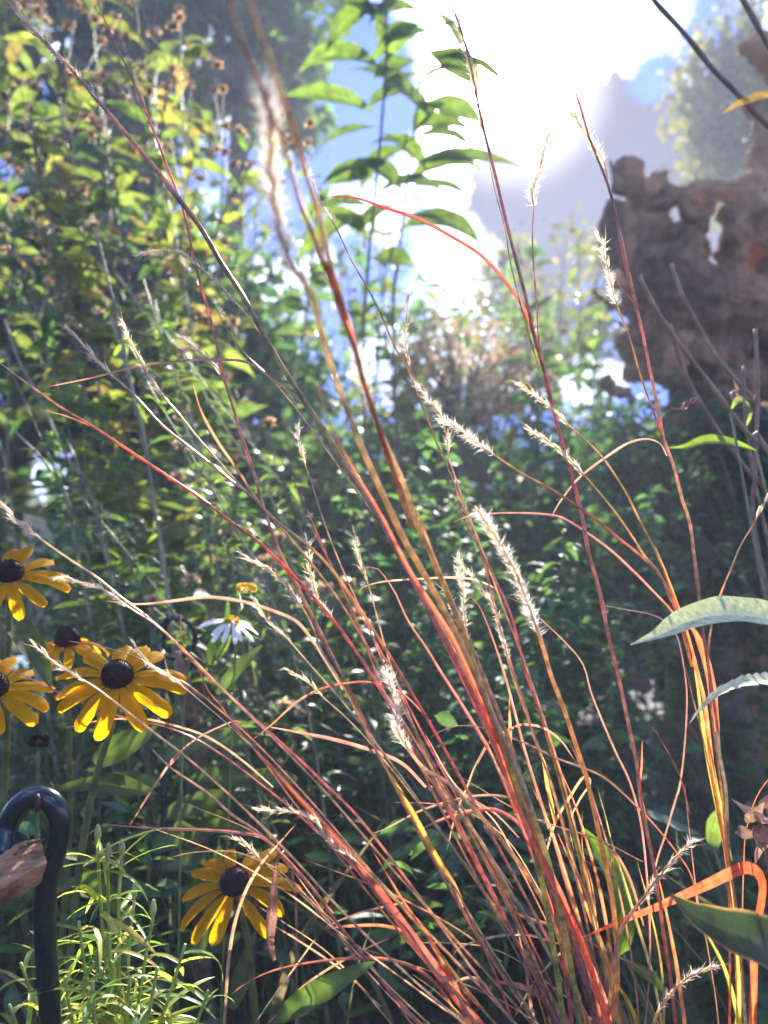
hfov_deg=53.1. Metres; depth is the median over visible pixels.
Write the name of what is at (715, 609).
broad leaf
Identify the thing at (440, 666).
stalk
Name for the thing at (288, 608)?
stalk
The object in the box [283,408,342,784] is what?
stalk
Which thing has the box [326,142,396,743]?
tall stalk
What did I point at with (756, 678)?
broad leaf
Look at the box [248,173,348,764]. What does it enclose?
tall stalk
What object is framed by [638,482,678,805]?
stalk
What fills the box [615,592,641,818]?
stalk
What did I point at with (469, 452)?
tall stalk
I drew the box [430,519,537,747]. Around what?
stalk
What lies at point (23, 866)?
wooden slab
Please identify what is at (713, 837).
broad leaf
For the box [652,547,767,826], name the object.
stalk
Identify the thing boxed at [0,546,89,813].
coneflower
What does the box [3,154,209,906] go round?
aster stalk
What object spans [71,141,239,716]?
aster stalk
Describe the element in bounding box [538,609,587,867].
stalk
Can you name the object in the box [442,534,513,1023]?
stalk
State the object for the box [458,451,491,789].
stalk
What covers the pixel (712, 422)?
dry stalk
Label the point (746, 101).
arching stem
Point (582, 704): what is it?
stalk
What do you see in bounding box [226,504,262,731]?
stalk
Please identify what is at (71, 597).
leafy stalk
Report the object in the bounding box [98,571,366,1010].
leafy stalk
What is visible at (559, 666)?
stalk
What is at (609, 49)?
sky
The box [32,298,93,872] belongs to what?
leafy stalk
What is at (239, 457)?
leafy stalk
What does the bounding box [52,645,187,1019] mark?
coneflower
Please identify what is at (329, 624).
leafy stalk
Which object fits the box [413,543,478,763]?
stalk
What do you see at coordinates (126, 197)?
aster stalk
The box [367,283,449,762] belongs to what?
tall stalk
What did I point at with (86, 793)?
leafy stalk
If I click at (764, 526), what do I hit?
dry stalk
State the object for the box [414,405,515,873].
stalk
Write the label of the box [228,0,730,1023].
bunchgrass clump
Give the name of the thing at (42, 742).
coneflower bud
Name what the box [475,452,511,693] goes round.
stalk
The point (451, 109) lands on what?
lance leaved plant
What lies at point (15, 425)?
leafy stalk
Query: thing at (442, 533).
stalk
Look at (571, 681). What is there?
stalk
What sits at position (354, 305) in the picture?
tall stalk
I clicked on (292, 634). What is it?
stalk
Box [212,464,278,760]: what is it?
stalk
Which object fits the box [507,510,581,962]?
stalk
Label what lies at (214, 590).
leafy stalk
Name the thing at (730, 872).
bunchgrass clump
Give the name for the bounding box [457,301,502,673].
tall stalk
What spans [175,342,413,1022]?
leafy stalk
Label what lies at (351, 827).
stalk
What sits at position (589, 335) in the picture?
tall stalk
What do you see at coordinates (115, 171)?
aster stalk
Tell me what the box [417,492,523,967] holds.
stalk
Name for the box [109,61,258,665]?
aster stalk
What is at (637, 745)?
stalk
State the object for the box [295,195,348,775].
tall stalk
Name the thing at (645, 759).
stalk
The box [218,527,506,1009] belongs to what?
leafy stalk
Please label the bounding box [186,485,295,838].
leafy stalk
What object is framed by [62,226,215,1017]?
pale stem
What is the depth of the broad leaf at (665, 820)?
0.75 m
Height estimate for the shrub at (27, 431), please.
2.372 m
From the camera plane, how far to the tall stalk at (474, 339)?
3.40 m
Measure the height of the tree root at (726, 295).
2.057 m
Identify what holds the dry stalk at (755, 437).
on the ground at (364, 982)
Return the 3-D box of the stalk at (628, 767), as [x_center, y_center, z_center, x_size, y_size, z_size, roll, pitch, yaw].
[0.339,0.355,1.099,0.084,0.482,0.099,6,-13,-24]
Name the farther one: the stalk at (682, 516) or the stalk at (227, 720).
the stalk at (227, 720)
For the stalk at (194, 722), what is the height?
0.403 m
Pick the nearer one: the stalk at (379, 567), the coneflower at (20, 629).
the coneflower at (20, 629)
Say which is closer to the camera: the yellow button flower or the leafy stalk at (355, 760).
the yellow button flower
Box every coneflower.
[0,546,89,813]
[0,657,55,734]
[25,625,109,994]
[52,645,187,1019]
[152,645,375,1023]
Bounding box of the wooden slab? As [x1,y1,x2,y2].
[0,838,46,908]
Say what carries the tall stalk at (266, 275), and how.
on the ground at (364, 982)
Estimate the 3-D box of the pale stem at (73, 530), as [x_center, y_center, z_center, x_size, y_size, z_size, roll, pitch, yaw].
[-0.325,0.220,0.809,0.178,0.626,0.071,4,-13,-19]
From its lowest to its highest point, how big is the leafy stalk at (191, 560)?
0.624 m
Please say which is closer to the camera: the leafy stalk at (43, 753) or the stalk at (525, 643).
the leafy stalk at (43, 753)
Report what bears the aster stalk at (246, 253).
on the ground at (364, 982)
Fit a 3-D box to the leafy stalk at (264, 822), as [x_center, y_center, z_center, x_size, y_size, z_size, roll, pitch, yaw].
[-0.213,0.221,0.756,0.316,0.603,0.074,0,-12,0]
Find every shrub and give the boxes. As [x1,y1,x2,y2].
[0,93,287,745]
[0,230,358,771]
[105,396,545,775]
[369,289,569,784]
[383,378,654,730]
[522,393,665,705]
[529,356,767,893]
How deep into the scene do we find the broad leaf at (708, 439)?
0.60 m
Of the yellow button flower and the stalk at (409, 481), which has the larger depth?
the stalk at (409, 481)
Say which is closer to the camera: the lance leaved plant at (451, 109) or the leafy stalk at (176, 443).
the leafy stalk at (176, 443)
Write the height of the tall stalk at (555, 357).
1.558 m
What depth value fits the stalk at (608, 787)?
1.06 m
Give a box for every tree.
[0,0,230,673]
[156,0,353,725]
[440,202,627,724]
[642,0,767,234]
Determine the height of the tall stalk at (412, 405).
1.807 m
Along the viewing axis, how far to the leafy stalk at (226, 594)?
1.54 m
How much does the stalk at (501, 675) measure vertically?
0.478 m
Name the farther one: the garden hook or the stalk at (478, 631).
the stalk at (478, 631)
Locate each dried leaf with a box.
[266,850,297,1023]
[731,794,767,869]
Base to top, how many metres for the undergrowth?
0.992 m
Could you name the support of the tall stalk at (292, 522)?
on the ground at (364, 982)
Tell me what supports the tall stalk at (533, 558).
on the ground at (364, 982)
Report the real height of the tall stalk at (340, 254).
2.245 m
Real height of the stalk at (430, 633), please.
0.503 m
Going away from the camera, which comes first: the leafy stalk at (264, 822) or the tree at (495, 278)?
the leafy stalk at (264, 822)
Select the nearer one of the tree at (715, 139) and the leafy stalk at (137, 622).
the leafy stalk at (137, 622)
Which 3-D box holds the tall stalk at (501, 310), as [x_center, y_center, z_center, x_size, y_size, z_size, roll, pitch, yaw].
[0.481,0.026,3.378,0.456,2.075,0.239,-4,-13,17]
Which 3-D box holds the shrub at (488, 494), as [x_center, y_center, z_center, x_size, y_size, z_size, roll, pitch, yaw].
[-0.229,0.233,2.829,1.846,1.452,1.022,0,-12,0]
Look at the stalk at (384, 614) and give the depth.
1.15 m
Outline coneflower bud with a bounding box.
[28,734,48,1023]
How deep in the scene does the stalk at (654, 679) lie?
1.17 m
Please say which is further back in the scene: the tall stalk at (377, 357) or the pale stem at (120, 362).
the tall stalk at (377, 357)
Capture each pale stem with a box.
[0,440,81,961]
[4,319,168,925]
[14,430,138,997]
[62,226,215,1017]
[70,444,168,920]
[97,296,215,963]
[115,273,247,919]
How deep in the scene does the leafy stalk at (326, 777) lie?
0.73 m
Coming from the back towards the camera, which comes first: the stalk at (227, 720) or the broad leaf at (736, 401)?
the stalk at (227, 720)
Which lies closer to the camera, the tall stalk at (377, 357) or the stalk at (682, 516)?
the stalk at (682, 516)
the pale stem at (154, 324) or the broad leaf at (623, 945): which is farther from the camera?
the pale stem at (154, 324)
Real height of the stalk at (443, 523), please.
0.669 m
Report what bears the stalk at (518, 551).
on the ground at (364, 982)
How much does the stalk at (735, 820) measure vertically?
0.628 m
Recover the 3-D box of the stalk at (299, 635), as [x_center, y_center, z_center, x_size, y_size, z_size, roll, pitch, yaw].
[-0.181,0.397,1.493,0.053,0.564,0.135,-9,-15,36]
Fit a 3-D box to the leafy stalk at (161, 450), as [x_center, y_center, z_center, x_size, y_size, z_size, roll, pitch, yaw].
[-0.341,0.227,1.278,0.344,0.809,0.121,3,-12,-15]
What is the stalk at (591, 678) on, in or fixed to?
on the ground at (364, 982)
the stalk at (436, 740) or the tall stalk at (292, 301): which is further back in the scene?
the tall stalk at (292, 301)
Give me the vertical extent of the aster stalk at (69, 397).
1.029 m
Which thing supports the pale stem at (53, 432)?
on the ground at (364, 982)
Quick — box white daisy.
[176,601,258,1017]
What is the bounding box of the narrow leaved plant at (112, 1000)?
[0,824,232,1023]
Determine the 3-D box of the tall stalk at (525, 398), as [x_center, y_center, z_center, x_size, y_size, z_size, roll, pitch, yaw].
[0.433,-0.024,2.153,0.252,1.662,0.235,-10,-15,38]
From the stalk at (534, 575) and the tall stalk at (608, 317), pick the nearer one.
the stalk at (534, 575)
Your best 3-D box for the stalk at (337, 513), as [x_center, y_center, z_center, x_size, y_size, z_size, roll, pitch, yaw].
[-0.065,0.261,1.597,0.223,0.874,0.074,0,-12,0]
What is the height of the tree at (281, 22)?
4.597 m
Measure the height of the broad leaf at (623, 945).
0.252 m
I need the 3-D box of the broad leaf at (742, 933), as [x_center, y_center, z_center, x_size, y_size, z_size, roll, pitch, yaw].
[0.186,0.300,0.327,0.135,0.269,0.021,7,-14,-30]
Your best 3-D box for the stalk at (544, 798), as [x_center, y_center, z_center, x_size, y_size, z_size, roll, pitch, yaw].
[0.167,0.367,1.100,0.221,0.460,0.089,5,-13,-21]
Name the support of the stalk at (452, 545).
on the ground at (364, 982)
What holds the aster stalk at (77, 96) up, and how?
on the ground at (364, 982)
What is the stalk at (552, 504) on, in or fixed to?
on the ground at (364, 982)
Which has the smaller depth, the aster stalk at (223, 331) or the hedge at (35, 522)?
the aster stalk at (223, 331)
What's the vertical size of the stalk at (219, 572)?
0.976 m
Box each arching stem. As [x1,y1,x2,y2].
[651,0,767,129]
[740,0,767,50]
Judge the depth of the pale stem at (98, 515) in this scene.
0.93 m
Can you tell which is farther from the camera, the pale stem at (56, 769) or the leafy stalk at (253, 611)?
the leafy stalk at (253, 611)
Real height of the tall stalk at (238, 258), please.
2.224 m
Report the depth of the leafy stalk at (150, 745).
0.84 m
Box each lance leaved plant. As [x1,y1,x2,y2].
[276,0,443,789]
[347,0,522,891]
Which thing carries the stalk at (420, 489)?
on the ground at (364, 982)
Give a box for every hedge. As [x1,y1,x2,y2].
[14,469,376,698]
[175,466,638,713]
[510,448,661,703]
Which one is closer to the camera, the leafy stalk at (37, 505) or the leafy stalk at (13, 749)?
the leafy stalk at (13, 749)
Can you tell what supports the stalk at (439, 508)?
on the ground at (364, 982)
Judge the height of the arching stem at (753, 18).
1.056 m
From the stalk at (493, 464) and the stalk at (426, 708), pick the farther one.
the stalk at (493, 464)
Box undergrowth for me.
[0,482,767,1023]
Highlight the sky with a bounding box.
[0,0,767,675]
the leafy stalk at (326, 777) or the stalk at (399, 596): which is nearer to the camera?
the leafy stalk at (326, 777)
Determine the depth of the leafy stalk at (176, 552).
1.29 m
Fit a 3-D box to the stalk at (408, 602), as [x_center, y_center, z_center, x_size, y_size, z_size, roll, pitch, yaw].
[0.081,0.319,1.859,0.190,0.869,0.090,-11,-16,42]
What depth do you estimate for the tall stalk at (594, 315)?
2.73 m
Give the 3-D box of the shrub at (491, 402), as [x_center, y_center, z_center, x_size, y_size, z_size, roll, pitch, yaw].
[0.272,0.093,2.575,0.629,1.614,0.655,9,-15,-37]
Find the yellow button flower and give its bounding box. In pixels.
[219,583,256,1023]
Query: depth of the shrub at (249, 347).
2.58 m
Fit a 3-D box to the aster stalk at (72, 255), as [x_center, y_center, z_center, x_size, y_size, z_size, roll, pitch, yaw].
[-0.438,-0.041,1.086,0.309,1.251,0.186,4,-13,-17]
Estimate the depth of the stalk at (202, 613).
1.09 m
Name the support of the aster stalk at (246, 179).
on the ground at (364, 982)
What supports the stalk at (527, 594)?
on the ground at (364, 982)
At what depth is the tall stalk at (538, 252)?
2.69 m
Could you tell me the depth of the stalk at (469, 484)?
1.35 m
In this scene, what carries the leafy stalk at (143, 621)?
on the ground at (364, 982)
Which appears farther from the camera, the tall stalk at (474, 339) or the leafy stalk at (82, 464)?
the tall stalk at (474, 339)
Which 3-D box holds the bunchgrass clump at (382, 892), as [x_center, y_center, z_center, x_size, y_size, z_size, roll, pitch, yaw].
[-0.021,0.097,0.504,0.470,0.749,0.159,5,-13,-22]
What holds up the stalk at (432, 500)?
on the ground at (364, 982)
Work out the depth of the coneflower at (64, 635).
0.61 m
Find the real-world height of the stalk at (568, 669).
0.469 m
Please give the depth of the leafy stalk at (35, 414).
1.42 m
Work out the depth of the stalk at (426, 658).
1.16 m
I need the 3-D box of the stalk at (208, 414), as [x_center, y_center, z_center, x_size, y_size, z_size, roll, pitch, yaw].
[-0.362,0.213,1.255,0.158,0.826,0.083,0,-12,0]
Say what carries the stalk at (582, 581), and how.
on the ground at (364, 982)
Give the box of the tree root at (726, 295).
[591,29,767,845]
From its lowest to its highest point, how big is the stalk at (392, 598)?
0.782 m
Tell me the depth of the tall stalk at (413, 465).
2.84 m
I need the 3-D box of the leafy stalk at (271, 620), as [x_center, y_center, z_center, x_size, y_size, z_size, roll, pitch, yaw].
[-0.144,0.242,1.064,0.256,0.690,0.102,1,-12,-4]
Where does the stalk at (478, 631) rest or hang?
on the ground at (364, 982)
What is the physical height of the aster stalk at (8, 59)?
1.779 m
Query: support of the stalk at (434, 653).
on the ground at (364, 982)
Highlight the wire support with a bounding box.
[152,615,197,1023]
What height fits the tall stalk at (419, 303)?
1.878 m
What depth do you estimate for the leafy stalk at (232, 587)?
0.84 m
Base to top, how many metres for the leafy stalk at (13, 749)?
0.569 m
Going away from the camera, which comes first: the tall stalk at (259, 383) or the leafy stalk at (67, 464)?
the leafy stalk at (67, 464)
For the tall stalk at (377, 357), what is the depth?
2.14 m
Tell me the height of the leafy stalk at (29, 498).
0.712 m
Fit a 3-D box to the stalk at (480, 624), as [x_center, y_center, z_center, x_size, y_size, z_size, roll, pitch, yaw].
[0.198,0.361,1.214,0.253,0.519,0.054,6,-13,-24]
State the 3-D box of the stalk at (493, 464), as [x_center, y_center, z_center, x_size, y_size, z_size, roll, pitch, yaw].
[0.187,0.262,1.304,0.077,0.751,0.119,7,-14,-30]
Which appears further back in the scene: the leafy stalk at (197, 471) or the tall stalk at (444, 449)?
the tall stalk at (444, 449)
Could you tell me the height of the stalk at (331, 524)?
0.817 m
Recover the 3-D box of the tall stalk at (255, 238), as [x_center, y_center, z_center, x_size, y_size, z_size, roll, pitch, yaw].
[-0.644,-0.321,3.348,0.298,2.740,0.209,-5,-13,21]
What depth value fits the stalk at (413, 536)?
1.20 m
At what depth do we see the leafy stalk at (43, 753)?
1.02 m
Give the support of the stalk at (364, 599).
on the ground at (364, 982)
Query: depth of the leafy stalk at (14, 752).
0.97 m
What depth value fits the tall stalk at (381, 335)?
3.19 m
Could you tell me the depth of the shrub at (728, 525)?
1.41 m
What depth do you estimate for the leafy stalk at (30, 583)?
1.52 m
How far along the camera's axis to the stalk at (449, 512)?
1.01 m
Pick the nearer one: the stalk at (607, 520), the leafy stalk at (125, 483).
the leafy stalk at (125, 483)
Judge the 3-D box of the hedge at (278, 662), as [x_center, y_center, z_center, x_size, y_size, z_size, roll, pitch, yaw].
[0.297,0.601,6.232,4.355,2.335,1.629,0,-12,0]
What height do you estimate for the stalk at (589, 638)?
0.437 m
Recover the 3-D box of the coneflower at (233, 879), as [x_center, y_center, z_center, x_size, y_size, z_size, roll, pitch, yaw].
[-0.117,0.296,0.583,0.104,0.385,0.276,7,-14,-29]
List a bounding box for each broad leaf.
[584,828,653,1021]
[630,596,767,644]
[636,809,728,1000]
[669,434,767,502]
[670,894,767,968]
[690,672,767,722]
[706,810,749,977]
[729,397,766,599]
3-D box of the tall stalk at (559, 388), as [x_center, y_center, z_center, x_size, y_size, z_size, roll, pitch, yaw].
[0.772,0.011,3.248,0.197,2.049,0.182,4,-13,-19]
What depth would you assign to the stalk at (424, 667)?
1.42 m
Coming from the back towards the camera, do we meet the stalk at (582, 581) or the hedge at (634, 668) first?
the hedge at (634, 668)
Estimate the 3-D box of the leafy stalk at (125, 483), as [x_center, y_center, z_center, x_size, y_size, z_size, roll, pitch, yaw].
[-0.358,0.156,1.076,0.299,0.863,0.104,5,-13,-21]
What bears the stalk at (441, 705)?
on the ground at (364, 982)
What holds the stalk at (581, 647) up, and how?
on the ground at (364, 982)
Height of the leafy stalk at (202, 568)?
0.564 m
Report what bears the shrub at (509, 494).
on the ground at (364, 982)
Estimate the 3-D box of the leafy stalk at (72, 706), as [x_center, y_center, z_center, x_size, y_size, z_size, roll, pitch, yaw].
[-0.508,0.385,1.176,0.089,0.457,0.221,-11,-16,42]
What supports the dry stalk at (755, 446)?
on the ground at (364, 982)
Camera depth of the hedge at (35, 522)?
6.70 m
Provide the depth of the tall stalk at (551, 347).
3.41 m
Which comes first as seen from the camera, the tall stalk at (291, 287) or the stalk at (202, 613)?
the stalk at (202, 613)
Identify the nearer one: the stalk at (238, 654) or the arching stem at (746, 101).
the arching stem at (746, 101)
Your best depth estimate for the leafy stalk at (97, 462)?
1.35 m
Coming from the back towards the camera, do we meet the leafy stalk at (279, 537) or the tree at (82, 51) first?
the tree at (82, 51)
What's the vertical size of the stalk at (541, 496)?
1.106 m
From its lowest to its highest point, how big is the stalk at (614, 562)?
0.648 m
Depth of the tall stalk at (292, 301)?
2.03 m
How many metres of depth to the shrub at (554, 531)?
2.20 m
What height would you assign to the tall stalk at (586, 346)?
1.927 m
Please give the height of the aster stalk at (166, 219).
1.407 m
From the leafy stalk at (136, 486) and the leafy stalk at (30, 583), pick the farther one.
the leafy stalk at (30, 583)
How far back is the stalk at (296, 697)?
1.15 m
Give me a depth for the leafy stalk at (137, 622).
1.34 m
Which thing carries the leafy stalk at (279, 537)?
on the ground at (364, 982)
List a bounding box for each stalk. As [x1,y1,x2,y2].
[0,0,77,659]
[0,0,157,868]
[0,0,173,838]
[0,70,171,813]
[0,197,131,959]
[0,349,131,990]
[0,481,82,938]
[0,516,24,980]
[0,551,30,966]
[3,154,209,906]
[5,597,116,949]
[7,210,97,741]
[15,579,58,765]
[19,474,113,865]
[25,661,94,819]
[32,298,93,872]
[34,503,178,780]
[37,441,315,1023]
[43,571,171,904]
[47,591,260,845]
[48,62,206,695]
[51,84,315,800]
[54,342,208,731]
[60,364,169,781]
[65,437,207,941]
[67,453,175,780]
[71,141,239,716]
[71,389,97,727]
[77,368,178,953]
[85,540,233,930]
[87,431,230,753]
[88,0,274,757]
[98,415,277,763]
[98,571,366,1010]
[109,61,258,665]
[113,401,215,845]
[117,0,244,780]
[117,491,273,786]
[125,471,229,723]
[130,349,244,760]
[133,279,284,1023]
[134,372,376,1023]
[142,443,344,827]
[143,299,231,986]
[159,484,251,954]
[160,567,204,794]
[170,417,471,1002]
[172,408,433,1019]
[173,406,263,768]
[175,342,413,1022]
[175,651,213,1019]
[184,164,301,717]
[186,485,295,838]
[190,203,296,628]
[190,369,412,1007]
[192,199,252,750]
[193,610,303,930]
[195,456,243,719]
[200,448,371,941]
[210,541,378,929]
[211,494,257,788]
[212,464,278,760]
[213,464,372,953]
[215,503,247,750]
[216,519,257,798]
[218,374,319,842]
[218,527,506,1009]
[225,152,267,717]
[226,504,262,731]
[231,258,305,737]
[237,204,309,658]
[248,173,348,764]
[248,183,357,746]
[250,247,317,704]
[252,238,300,708]
[255,431,314,901]
[274,559,316,900]
[275,547,330,775]
[276,510,299,803]
[276,569,306,829]
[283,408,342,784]
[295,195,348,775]
[304,436,401,791]
[311,430,363,813]
[323,242,422,821]
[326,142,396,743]
[328,230,367,752]
[331,434,406,923]
[331,468,408,957]
[334,259,400,637]
[335,456,404,786]
[341,533,378,814]
[348,265,433,662]
[349,217,436,561]
[364,547,466,958]
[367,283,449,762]
[373,560,454,966]
[376,303,432,675]
[381,466,470,944]
[385,509,404,762]
[387,511,420,721]
[391,412,466,787]
[391,492,442,918]
[392,573,448,801]
[393,301,479,573]
[395,469,445,816]
[397,481,435,897]
[400,424,557,983]
[405,558,463,868]
[406,475,445,753]
[407,455,493,834]
[407,470,468,840]
[407,579,473,910]
[409,264,452,638]
[409,544,452,809]
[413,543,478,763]
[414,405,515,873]
[414,580,451,911]
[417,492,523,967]
[417,633,567,967]
[422,490,517,714]
[424,464,464,732]
[425,609,566,876]
[429,301,492,797]
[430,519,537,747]
[433,476,483,835]
[435,273,531,693]
[436,530,514,720]
[437,562,556,979]
[438,536,499,794]
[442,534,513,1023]
[445,297,534,672]
[453,582,570,908]
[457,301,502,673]
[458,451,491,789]
[459,303,499,579]
[461,289,554,697]
[465,590,568,1023]
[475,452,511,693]
[476,445,511,826]
[476,593,560,926]
[492,243,582,740]
[497,462,537,721]
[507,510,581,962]
[508,244,593,763]
[508,599,537,731]
[512,540,548,760]
[513,291,566,751]
[523,425,549,768]
[528,300,579,748]
[530,633,614,812]
[536,613,626,824]
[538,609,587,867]
[540,280,620,754]
[543,291,582,714]
[543,461,606,776]
[543,609,583,843]
[548,236,606,724]
[550,586,581,855]
[551,548,629,865]
[553,618,660,872]
[554,570,595,917]
[555,645,697,849]
[561,249,623,703]
[569,601,636,905]
[577,320,617,754]
[577,615,688,923]
[588,512,632,764]
[591,591,646,887]
[595,513,649,794]
[610,601,649,904]
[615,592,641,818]
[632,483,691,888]
[633,482,672,888]
[637,275,767,486]
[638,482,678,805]
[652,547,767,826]
[666,512,745,894]
[667,496,759,598]
[669,263,767,412]
[669,323,767,493]
[742,366,767,546]
[750,328,767,600]
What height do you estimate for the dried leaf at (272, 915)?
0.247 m
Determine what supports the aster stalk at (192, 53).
on the ground at (364, 982)
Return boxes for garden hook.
[0,785,71,1023]
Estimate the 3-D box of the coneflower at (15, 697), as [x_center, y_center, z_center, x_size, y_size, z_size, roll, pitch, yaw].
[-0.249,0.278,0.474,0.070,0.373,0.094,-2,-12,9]
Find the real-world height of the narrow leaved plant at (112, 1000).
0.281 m
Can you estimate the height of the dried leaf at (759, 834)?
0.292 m
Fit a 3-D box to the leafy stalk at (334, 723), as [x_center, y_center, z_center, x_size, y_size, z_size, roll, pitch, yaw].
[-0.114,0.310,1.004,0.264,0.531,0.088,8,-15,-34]
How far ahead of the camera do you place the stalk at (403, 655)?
1.00 m
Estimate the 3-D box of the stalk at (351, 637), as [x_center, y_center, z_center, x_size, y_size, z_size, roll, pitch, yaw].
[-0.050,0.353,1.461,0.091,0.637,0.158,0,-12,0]
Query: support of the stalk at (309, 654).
on the ground at (364, 982)
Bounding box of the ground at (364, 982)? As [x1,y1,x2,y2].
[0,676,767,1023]
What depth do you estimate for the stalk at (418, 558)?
1.66 m
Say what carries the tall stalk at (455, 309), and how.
on the ground at (364, 982)
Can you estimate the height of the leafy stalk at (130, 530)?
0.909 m
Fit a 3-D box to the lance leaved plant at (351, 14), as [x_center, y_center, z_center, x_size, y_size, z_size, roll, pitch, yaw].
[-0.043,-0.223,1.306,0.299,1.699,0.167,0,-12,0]
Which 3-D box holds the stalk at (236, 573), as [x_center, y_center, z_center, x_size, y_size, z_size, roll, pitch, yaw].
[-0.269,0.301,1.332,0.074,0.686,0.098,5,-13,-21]
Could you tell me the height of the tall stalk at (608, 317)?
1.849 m
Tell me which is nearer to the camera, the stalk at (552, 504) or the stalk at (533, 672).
the stalk at (533, 672)
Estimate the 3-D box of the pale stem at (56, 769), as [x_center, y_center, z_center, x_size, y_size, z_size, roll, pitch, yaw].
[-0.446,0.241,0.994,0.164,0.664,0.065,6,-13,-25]
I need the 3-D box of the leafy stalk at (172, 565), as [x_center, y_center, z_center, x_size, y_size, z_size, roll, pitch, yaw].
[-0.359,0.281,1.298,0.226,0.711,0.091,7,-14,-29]
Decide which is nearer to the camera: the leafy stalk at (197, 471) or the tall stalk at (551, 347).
the leafy stalk at (197, 471)
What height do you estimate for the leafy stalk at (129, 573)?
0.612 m
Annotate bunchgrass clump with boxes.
[0,0,696,1023]
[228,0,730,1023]
[320,0,767,1023]
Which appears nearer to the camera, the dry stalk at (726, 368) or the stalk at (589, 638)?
the dry stalk at (726, 368)

